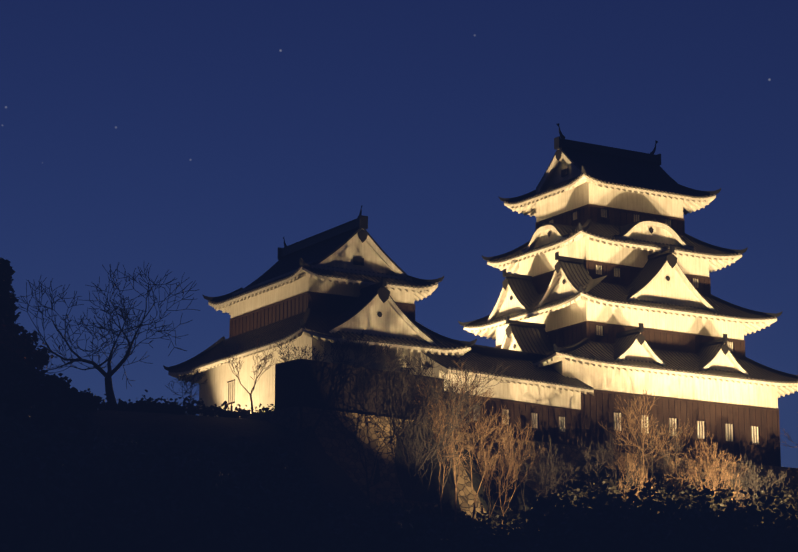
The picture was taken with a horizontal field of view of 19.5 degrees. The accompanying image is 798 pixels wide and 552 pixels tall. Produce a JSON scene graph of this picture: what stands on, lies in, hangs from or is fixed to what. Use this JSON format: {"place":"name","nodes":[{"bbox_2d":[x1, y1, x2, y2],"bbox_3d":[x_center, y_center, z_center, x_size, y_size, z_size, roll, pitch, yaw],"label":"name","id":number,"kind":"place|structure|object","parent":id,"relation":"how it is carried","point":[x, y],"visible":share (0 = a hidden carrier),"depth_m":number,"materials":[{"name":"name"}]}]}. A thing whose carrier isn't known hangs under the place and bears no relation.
{"place":"outdoors","nodes":[
{"label":"outdoors","id":0,"kind":"place"},
{"bbox_2d":[0,0,797,467],"label":"sky","id":1,"kind":"structure","parent":0,"point":[191,137],"materials":[{"name":"blue"}]},
{"bbox_2d":[57,409,797,524],"bbox_3d":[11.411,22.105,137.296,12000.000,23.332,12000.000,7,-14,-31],"label":"terrain","id":2,"kind":"structure","parent":0,"point":[332,479],"depth_m":120.39,"materials":[{"name":"plant"}]},
{"bbox_2d":[0,318,60,368],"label":"shrub","id":3,"kind":"object","parent":2,"relation":"on","point":[19,351],"visible":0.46,"depth_m":125.80,"materials":[{"name":"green plant"}]},
{"bbox_2d":[0,262,206,410],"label":"bare tree","id":4,"kind":"object","parent":2,"relation":"on","point":[109,391],"visible":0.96,"depth_m":125.88,"materials":[{"name":"brown plant"}]},
{"bbox_2d":[163,206,476,416],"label":"castle turret","id":5,"kind":"object","parent":2,"relation":"on","point":[352,277],"visible":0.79,"depth_m":132.94,"materials":[{"name":"paint"}]},
{"bbox_2d":[275,358,443,421],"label":"wall","id":6,"kind":"structure","parent":2,"relation":"on","point":[284,397],"depth_m":124.06,"materials":[{"name":"wood"}]},
{"bbox_2d":[272,329,510,515],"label":"bare trees","id":7,"kind":"object","parent":2,"relation":"on","point":[424,404],"visible":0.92,"depth_m":118.86,"materials":[{"name":"brown plant"}]},
{"bbox_2d":[0,257,797,551],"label":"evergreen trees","id":8,"kind":"object","parent":2,"relation":"on","point":[66,485],"visible":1,"depth_m":93.03,"materials":[{"name":"green plant"}]},
{"bbox_2d":[213,339,795,530],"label":"bare trees","id":9,"kind":"object","parent":2,"relation":"on","point":[555,464],"visible":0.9,"depth_m":126.81,"materials":[{"name":"brown plant"}]},
{"bbox_2d":[421,341,593,446],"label":"connecting corridor building","id":10,"kind":"structure","parent":2,"relation":"on","point":[547,399],"depth_m":135.17,"materials":[{"name":"paint"}]},
{"bbox_2d":[242,406,797,521],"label":"stone retaining wall","id":11,"kind":"structure","parent":2,"relation":"on","point":[341,454],"depth_m":124.82,"materials":[{"name":"grey stone"}]},
{"bbox_2d":[458,123,797,466],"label":"castle keep","id":12,"kind":"structure","parent":2,"relation":"on","point":[607,295],"depth_m":144.90,"materials":[{"name":"paint"}]}
]}

